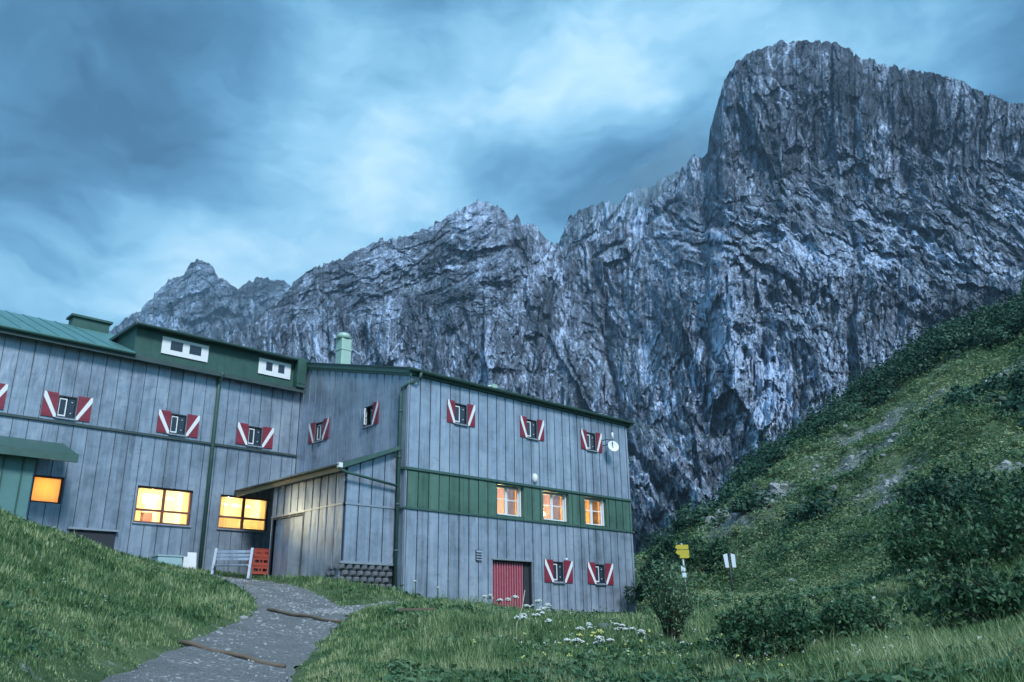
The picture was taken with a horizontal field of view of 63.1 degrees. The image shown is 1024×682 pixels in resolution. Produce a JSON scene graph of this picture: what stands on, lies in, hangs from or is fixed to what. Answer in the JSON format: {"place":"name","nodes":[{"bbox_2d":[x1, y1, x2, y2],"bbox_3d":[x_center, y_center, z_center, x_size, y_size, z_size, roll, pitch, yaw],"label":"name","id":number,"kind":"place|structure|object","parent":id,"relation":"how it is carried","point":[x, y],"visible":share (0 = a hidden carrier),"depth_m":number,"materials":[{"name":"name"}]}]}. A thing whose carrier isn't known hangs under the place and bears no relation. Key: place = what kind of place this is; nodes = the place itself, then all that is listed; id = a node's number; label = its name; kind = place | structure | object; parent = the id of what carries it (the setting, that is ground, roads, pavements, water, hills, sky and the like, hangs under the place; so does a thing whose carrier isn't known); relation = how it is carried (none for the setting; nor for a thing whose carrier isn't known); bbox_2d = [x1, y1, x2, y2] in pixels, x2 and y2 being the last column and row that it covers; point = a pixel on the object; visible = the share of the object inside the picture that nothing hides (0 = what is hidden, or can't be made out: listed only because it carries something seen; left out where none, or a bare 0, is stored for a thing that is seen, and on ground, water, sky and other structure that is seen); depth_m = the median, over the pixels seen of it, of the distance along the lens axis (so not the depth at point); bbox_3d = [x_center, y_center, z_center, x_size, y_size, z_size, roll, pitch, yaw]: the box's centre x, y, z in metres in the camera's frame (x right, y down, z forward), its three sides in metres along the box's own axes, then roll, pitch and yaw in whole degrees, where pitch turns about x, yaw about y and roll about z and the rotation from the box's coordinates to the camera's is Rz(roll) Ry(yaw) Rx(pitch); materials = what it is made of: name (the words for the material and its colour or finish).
{"place":"outdoors","nodes":[
{"label":"outdoors","id":0,"kind":"place"},
{"bbox_2d":[109,259,291,340],"bbox_3d":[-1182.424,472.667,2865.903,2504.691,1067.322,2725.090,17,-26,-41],"label":"mountain","id":1,"kind":"structure","parent":0,"point":[199,298],"depth_m":2347.26,"materials":[{"name":"grey stone"}]},
{"bbox_2d":[85,576,396,681],"bbox_3d":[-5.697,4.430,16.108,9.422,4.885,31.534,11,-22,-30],"label":"path","id":2,"kind":"structure","parent":0,"point":[286,643],"depth_m":11.08,"materials":[{"name":"grey gravel"}]},
{"bbox_2d":[177,639,285,667],"bbox_3d":[-3.370,3.743,9.987,1.479,0.335,0.060,-6,-20,14],"label":"path log","id":3,"kind":"object","parent":2,"relation":"on","point":[230,653],"visible":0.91,"depth_m":9.96,"materials":[{"name":"brown wood"}]},
{"bbox_2d":[267,608,341,622],"bbox_3d":[-4.013,5.253,15.975,2.264,0.316,0.069,-16,-24,37],"label":"path log","id":4,"kind":"object","parent":2,"relation":"on","point":[302,615],"visible":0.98,"depth_m":15.93,"materials":[{"name":"brown wood"}]},
{"bbox_2d":[0,277,1023,681],"bbox_3d":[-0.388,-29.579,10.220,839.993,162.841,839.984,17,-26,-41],"label":"meadow ground","id":5,"kind":"structure","parent":0,"point":[900,459],"depth_m":29.23,"materials":[{"name":"green plant"}]},
{"bbox_2d":[150,554,188,567],"bbox_3d":[-12.398,8.151,30.111,1.130,0.770,0.660,17,-26,-41],"label":"storage box","id":6,"kind":"object","parent":5,"relation":"on","point":[178,560],"visible":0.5,"depth_m":29.99,"materials":[{"name":"white paint"}]},
{"bbox_2d":[187,552,196,568],"bbox_3d":[-11.885,8.370,30.909,0.340,1.045,0.186,17,-26,-41],"label":"board","id":7,"kind":"object","parent":5,"relation":"on","point":[192,556],"visible":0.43,"depth_m":31.00,"materials":[{"name":"white paint"}]},
{"bbox_2d":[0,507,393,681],"bbox_3d":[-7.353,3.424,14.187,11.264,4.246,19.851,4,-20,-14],"label":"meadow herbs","id":8,"kind":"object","parent":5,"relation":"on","point":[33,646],"visible":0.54,"depth_m":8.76,"materials":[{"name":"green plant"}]},
{"bbox_2d":[211,548,253,579],"bbox_3d":[-9.817,7.814,29.277,1.330,1.100,0.618,1,-19,-6],"label":"bench","id":9,"kind":"object","parent":5,"relation":"on","point":[214,565],"visible":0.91,"depth_m":29.37,"materials":[{"name":"white wood"}]},
{"bbox_2d":[246,565,267,574],"bbox_3d":[-9.444,8.512,30.957,0.684,0.300,0.452,15,-25,-38],"label":"crate","id":10,"kind":"object","parent":5,"relation":"on","point":[264,569],"visible":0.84,"depth_m":30.86,"materials":[{"name":"red plastic"}]},
{"bbox_2d":[247,557,267,565],"bbox_3d":[-9.447,8.219,31.058,0.684,0.300,0.452,17,-26,-42],"label":"crate","id":11,"kind":"object","parent":10,"relation":"on","point":[264,560],"visible":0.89,"depth_m":30.92,"materials":[{"name":"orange plastic"}]},
{"bbox_2d":[248,548,268,557],"bbox_3d":[-9.451,7.926,31.160,0.452,0.300,0.684,-17,-25,38],"label":"crate","id":12,"kind":"object","parent":11,"relation":"on","point":[265,552],"visible":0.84,"depth_m":31.03,"materials":[{"name":"red plastic"}]},
{"bbox_2d":[0,310,637,614],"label":"mountain lodge","id":13,"kind":"structure","parent":5,"relation":"on","point":[145,440],"depth_m":31.96,"materials":[{"name":"grey wood"}]},
{"bbox_2d":[0,383,7,408],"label":"window","id":14,"kind":"structure","parent":13,"relation":"in","point":[3,387],"depth_m":28.40,"materials":[{"name":"red wood"}]},
{"bbox_2d":[29,475,63,503],"bbox_3d":[-16.075,5.134,28.771,0.970,0.920,0.115,17,-26,-41],"label":"window","id":15,"kind":"structure","parent":13,"relation":"in","point":[45,489],"depth_m":28.82,"materials":[{"name":"orange glass"}]},
{"bbox_2d":[40,391,92,421],"bbox_3d":[-15.938,2.380,29.815,1.622,0.915,0.340,17,-26,-41],"label":"window","id":16,"kind":"structure","parent":13,"relation":"in","point":[66,408],"depth_m":29.80,"materials":[{"name":"red wood"}]},
{"bbox_2d":[132,486,191,526],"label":"window","id":17,"kind":"structure","parent":13,"relation":"in","point":[145,517],"depth_m":31.45,"materials":[{"name":"yellow glass"}]},
{"bbox_2d":[156,409,199,437],"bbox_3d":[-13.035,3.259,32.468,1.622,0.915,0.340,17,-26,-41],"label":"window","id":18,"kind":"structure","parent":13,"relation":"in","point":[168,422],"depth_m":32.46,"materials":[{"name":"red wood"}]},
{"bbox_2d":[161,336,208,361],"bbox_3d":[-12.987,0.335,33.172,1.880,0.690,0.040,17,-26,-41],"label":"window","id":19,"kind":"structure","parent":13,"relation":"in","point":[171,346],"depth_m":33.15,"materials":[{"name":"white paint"}]},
{"bbox_2d":[216,495,268,532],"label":"window","id":20,"kind":"structure","parent":13,"relation":"in","point":[223,523],"depth_m":33.53,"materials":[{"name":"yellow glass"}]},
{"bbox_2d":[236,422,273,448],"bbox_3d":[-10.708,3.964,34.595,1.622,0.915,0.340,17,-26,-41],"label":"window","id":21,"kind":"structure","parent":13,"relation":"in","point":[246,434],"depth_m":34.58,"materials":[{"name":"red wood"}]},
{"bbox_2d":[258,357,290,379],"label":"window","id":22,"kind":"structure","parent":13,"relation":"in","point":[265,366],"depth_m":35.72,"materials":[{"name":"white paint"}]},
{"bbox_2d":[268,512,304,577],"bbox_3d":[-8.186,7.892,30.310,0.155,3.080,2.260,17,-26,-41],"label":"garage door","id":23,"kind":"structure","parent":13,"relation":"in","point":[287,551],"depth_m":30.54,"materials":[{"name":"grey wood"}]},
{"bbox_2d":[308,417,329,443],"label":"window","id":24,"kind":"structure","parent":13,"relation":"in","point":[322,428],"depth_m":34.83,"materials":[{"name":"red wood"}]},
{"bbox_2d":[361,401,378,428],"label":"window","id":25,"kind":"structure","parent":13,"relation":"in","point":[371,413],"depth_m":32.21,"materials":[{"name":"wood"}]},
{"bbox_2d":[447,399,474,426],"bbox_3d":[-2.038,2.846,32.361,1.400,0.915,0.340,17,-26,-41],"label":"window","id":26,"kind":"structure","parent":13,"relation":"in","point":[456,413],"depth_m":32.35,"materials":[{"name":"red wood"}]},
{"bbox_2d":[497,484,524,517],"bbox_3d":[-0.157,6.362,33.134,1.490,1.202,0.350,17,-26,-41],"label":"window","id":27,"kind":"structure","parent":13,"relation":"in","point":[510,499],"depth_m":33.37,"materials":[{"name":"white paint"}]},
{"bbox_2d":[491,558,533,608],"bbox_3d":[-0.038,10.124,31.839,2.250,3.460,0.280,17,-26,-41],"label":"door","id":28,"kind":"structure","parent":13,"relation":"in","point":[510,577],"depth_m":32.21,"materials":[{"name":"red metal"}]},
{"bbox_2d":[520,415,543,440],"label":"window","id":29,"kind":"structure","parent":13,"relation":"in","point":[528,428],"depth_m":34.94,"materials":[{"name":"red wood"}]},
{"bbox_2d":[543,490,569,522],"bbox_3d":[1.742,6.938,34.870,1.587,1.202,0.350,17,-26,-41],"label":"window","id":30,"kind":"structure","parent":13,"relation":"in","point":[555,504],"depth_m":35.12,"materials":[{"name":"white paint"}]},
{"bbox_2d":[544,559,572,583],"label":"window","id":31,"kind":"structure","parent":13,"relation":"in","point":[553,571],"depth_m":33.98,"materials":[{"name":"red wood"}]},
{"bbox_2d":[581,429,601,452],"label":"window","id":32,"kind":"structure","parent":13,"relation":"in","point":[587,439],"depth_m":37.43,"materials":[{"name":"red wood"}]},
{"bbox_2d":[584,496,607,526],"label":"window","id":33,"kind":"structure","parent":13,"relation":"in","point":[595,508],"depth_m":36.80,"materials":[{"name":"white paint"}]},
{"bbox_2d":[587,562,613,584],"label":"window","id":34,"kind":"structure","parent":13,"relation":"in","point":[596,574],"depth_m":35.69,"materials":[{"name":"red wood"}]},
{"bbox_2d":[602,432,618,450],"bbox_3d":[4.425,4.566,37.684,0.770,0.891,0.283,-4,-19,8],"label":"satellite dish","id":35,"kind":"object","parent":13,"relation":"attached to","point":[613,445],"visible":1,"depth_m":37.70,"materials":[{"name":"white paint"}]},
{"bbox_2d":[297,602,398,614],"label":"path","id":36,"kind":"structure","parent":5,"relation":"on","point":[345,609],"depth_m":18.94,"materials":[{"name":"grey gravel"}]},
{"bbox_2d":[398,608,434,610],"bbox_3d":[-1.680,4.729,14.706,0.660,0.040,0.170,1,-19,-6],"label":"plank","id":37,"kind":"object","parent":5,"relation":"on","point":[401,609],"visible":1,"depth_m":14.63,"materials":[{"name":"wood"}]},
{"bbox_2d":[481,594,492,616],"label":"flowering plant","id":38,"kind":"object","parent":5,"relation":"on","point":[489,595],"visible":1,"depth_m":14.32,"materials":[{"name":"white plant"}]},
{"bbox_2d":[496,598,510,618],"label":"flowering plant","id":39,"kind":"object","parent":5,"relation":"on","point":[500,600],"visible":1,"depth_m":13.80,"materials":[{"name":"white plant"}]},
{"bbox_2d":[0,475,1023,681],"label":"grass","id":40,"kind":"structure","parent":5,"relation":"on","point":[943,639],"depth_m":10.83,"materials":[{"name":"green plant"}]},
{"bbox_2d":[511,595,518,625],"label":"flowering plant","id":41,"kind":"object","parent":5,"relation":"on","point":[514,596],"visible":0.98,"depth_m":12.86,"materials":[{"name":"white plant"}]},
{"bbox_2d":[513,613,526,643],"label":"flowering plant","id":42,"kind":"object","parent":5,"relation":"on","point":[522,615],"visible":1,"depth_m":11.42,"materials":[{"name":"white plant"}]},
{"bbox_2d":[523,600,539,632],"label":"flowering plant","id":43,"kind":"object","parent":5,"relation":"on","point":[531,606],"visible":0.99,"depth_m":12.55,"materials":[{"name":"white plant"}]},
{"bbox_2d":[531,613,551,643],"bbox_3d":[0.401,3.954,11.324,0.136,0.498,0.379,17,-26,-41],"label":"flowering plant","id":44,"kind":"object","parent":5,"relation":"on","point":[548,620],"visible":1,"depth_m":11.34,"materials":[{"name":"white plant"}]},
{"bbox_2d":[535,599,551,632],"bbox_3d":[0.466,4.250,12.683,0.181,0.634,0.319,17,-26,-41],"label":"flowering plant","id":45,"kind":"object","parent":5,"relation":"on","point":[546,605],"visible":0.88,"depth_m":12.69,"materials":[{"name":"white plant"}]},
{"bbox_2d":[538,606,550,630],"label":"flowering plant","id":46,"kind":"object","parent":5,"relation":"on","point":[543,608],"visible":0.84,"depth_m":13.33,"materials":[{"name":"white plant"}]},
{"bbox_2d":[563,638,584,659],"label":"flowering plant","id":47,"kind":"object","parent":5,"relation":"on","point":[575,640],"visible":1,"depth_m":9.86,"materials":[{"name":"white plant"}]},
{"bbox_2d":[575,622,592,642],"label":"flowering plant","id":48,"kind":"object","parent":5,"relation":"on","point":[588,625],"visible":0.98,"depth_m":12.23,"materials":[{"name":"white plant"}]},
{"bbox_2d":[576,629,603,650],"bbox_3d":[1.050,4.070,11.169,0.314,0.396,0.321,8,-21,-23],"label":"flowering plant","id":49,"kind":"object","parent":5,"relation":"on","point":[600,631],"visible":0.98,"depth_m":11.19,"materials":[{"name":"yellow plant"}]},
{"bbox_2d":[593,635,614,660],"bbox_3d":[1.063,3.653,9.768,0.200,0.390,0.299,17,-26,-41],"label":"flowering plant","id":50,"kind":"object","parent":5,"relation":"on","point":[600,639],"visible":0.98,"depth_m":9.78,"materials":[{"name":"white plant"}]},
{"bbox_2d":[596,623,613,632],"bbox_3d":[1.755,5.543,15.981,0.466,0.270,0.355,17,-26,-41],"label":"rock","id":51,"kind":"object","parent":5,"relation":"on","point":[601,624],"visible":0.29,"depth_m":15.90,"materials":[{"name":"grey"}]},
{"bbox_2d":[613,623,624,640],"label":"flowering plant","id":52,"kind":"object","parent":5,"relation":"on","point":[622,626],"visible":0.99,"depth_m":12.11,"materials":[{"name":"white plant"}]},
{"bbox_2d":[473,611,788,666],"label":"wildflowers","id":53,"kind":"object","parent":5,"relation":"on","point":[628,650],"visible":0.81,"depth_m":9.95,"materials":[{"name":"plant"}]},
{"bbox_2d":[622,627,645,649],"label":"flowering plant","id":54,"kind":"object","parent":5,"relation":"on","point":[641,631],"visible":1,"depth_m":11.66,"materials":[{"name":"white plant"}]},
{"bbox_2d":[623,556,683,605],"bbox_3d":[6.251,10.563,36.094,2.661,2.568,2.912,-10,-21,25],"label":"bush","id":55,"kind":"object","parent":5,"relation":"on","point":[637,590],"visible":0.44,"depth_m":35.53,"materials":[{"name":"green plant"}]},
{"bbox_2d":[635,553,702,641],"bbox_3d":[2.421,3.992,12.827,1.063,1.411,1.153,6,-20,-18],"label":"willow bush","id":56,"kind":"object","parent":5,"relation":"on","point":[672,610],"visible":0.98,"depth_m":12.70,"materials":[{"name":"green plant"}]},
{"bbox_2d":[642,526,710,564],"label":"bush","id":57,"kind":"object","parent":5,"relation":"on","point":[667,543],"visible":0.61,"depth_m":56.84,"materials":[{"name":"green plant"}]},
{"bbox_2d":[675,543,689,601],"bbox_3d":[6.047,8.369,29.249,0.513,2.498,0.121,-1,-19,0],"label":"signpost","id":58,"kind":"object","parent":5,"relation":"on","point":[682,553],"visible":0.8,"depth_m":29.48,"materials":[{"name":"yellow metal"}]},
{"bbox_2d":[677,535,736,572],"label":"bush","id":59,"kind":"object","parent":5,"relation":"on","point":[716,549],"visible":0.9,"depth_m":45.14,"materials":[{"name":"green plant"}]},
{"bbox_2d":[723,553,735,592],"bbox_3d":[9.803,10.825,37.257,0.540,2.601,0.118,-1,-19,0],"label":"signpost","id":60,"kind":"object","parent":5,"relation":"on","point":[726,559],"visible":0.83,"depth_m":37.49,"materials":[{"name":"white metal"}]},
{"bbox_2d":[501,568,1023,664],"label":"wildflowers","id":61,"kind":"object","parent":5,"relation":"on","point":[751,638],"visible":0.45,"depth_m":10.42,"materials":[{"name":"white plant"}]},
{"bbox_2d":[706,595,822,665],"bbox_3d":[2.615,3.082,8.659,0.904,0.831,1.270,17,-26,-41],"label":"bush","id":62,"kind":"object","parent":5,"relation":"on","point":[787,630],"visible":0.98,"depth_m":8.57,"materials":[{"name":"green plant"}]},
{"bbox_2d":[543,320,1023,615],"bbox_3d":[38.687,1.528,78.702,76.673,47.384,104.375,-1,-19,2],"label":"hill turf","id":63,"kind":"structure","parent":5,"relation":"on","point":[822,569],"depth_m":49.84,"materials":[{"name":"green plant"}]},
{"bbox_2d":[651,283,1023,546],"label":"mountain pine","id":64,"kind":"object","parent":5,"relation":"on","point":[1008,317],"visible":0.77,"depth_m":81.10,"materials":[{"name":"green plant"}]},
{"bbox_2d":[768,585,913,645],"bbox_3d":[3.825,3.326,9.918,1.493,0.822,1.641,-2,-19,4],"label":"bush","id":65,"kind":"object","parent":5,"relation":"on","point":[840,616],"visible":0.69,"depth_m":9.53,"materials":[{"name":"green plant"}]},
{"bbox_2d":[676,343,1022,587],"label":"scree","id":66,"kind":"structure","parent":5,"relation":"on","point":[775,485],"depth_m":63.04,"materials":[{"name":"stone"}]},
{"bbox_2d":[875,480,1023,579],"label":"bush","id":67,"kind":"object","parent":5,"relation":"on","point":[911,545],"visible":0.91,"depth_m":15.96,"materials":[{"name":"green plant"}]},
{"bbox_2d":[883,548,1023,629],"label":"bush","id":68,"kind":"object","parent":5,"relation":"on","point":[990,593],"visible":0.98,"depth_m":9.33,"materials":[{"name":"green plant"}]},
{"bbox_2d":[890,451,1023,554],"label":"bush","id":69,"kind":"object","parent":5,"relation":"on","point":[919,493],"visible":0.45,"depth_m":23.20,"materials":[{"name":"leaves"},{"name":"bark"}]},
{"bbox_2d":[0,0,1023,330],"label":"sky","id":70,"kind":"structure","parent":0,"point":[141,141],"materials":[{"name":"blue"}]},
{"bbox_2d":[556,168,680,246],"bbox_3d":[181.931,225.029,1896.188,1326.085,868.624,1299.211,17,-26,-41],"label":"mountain","id":71,"kind":"structure","parent":0,"point":[590,223],"depth_m":1580.80,"materials":[{"name":"grey stone"}]},
{"bbox_2d":[219,40,1023,553],"bbox_3d":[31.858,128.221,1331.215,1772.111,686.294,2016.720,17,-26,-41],"label":"mountain","id":72,"kind":"structure","parent":0,"point":[813,224],"depth_m":752.31,"materials":[{"name":"stone"}]}
]}

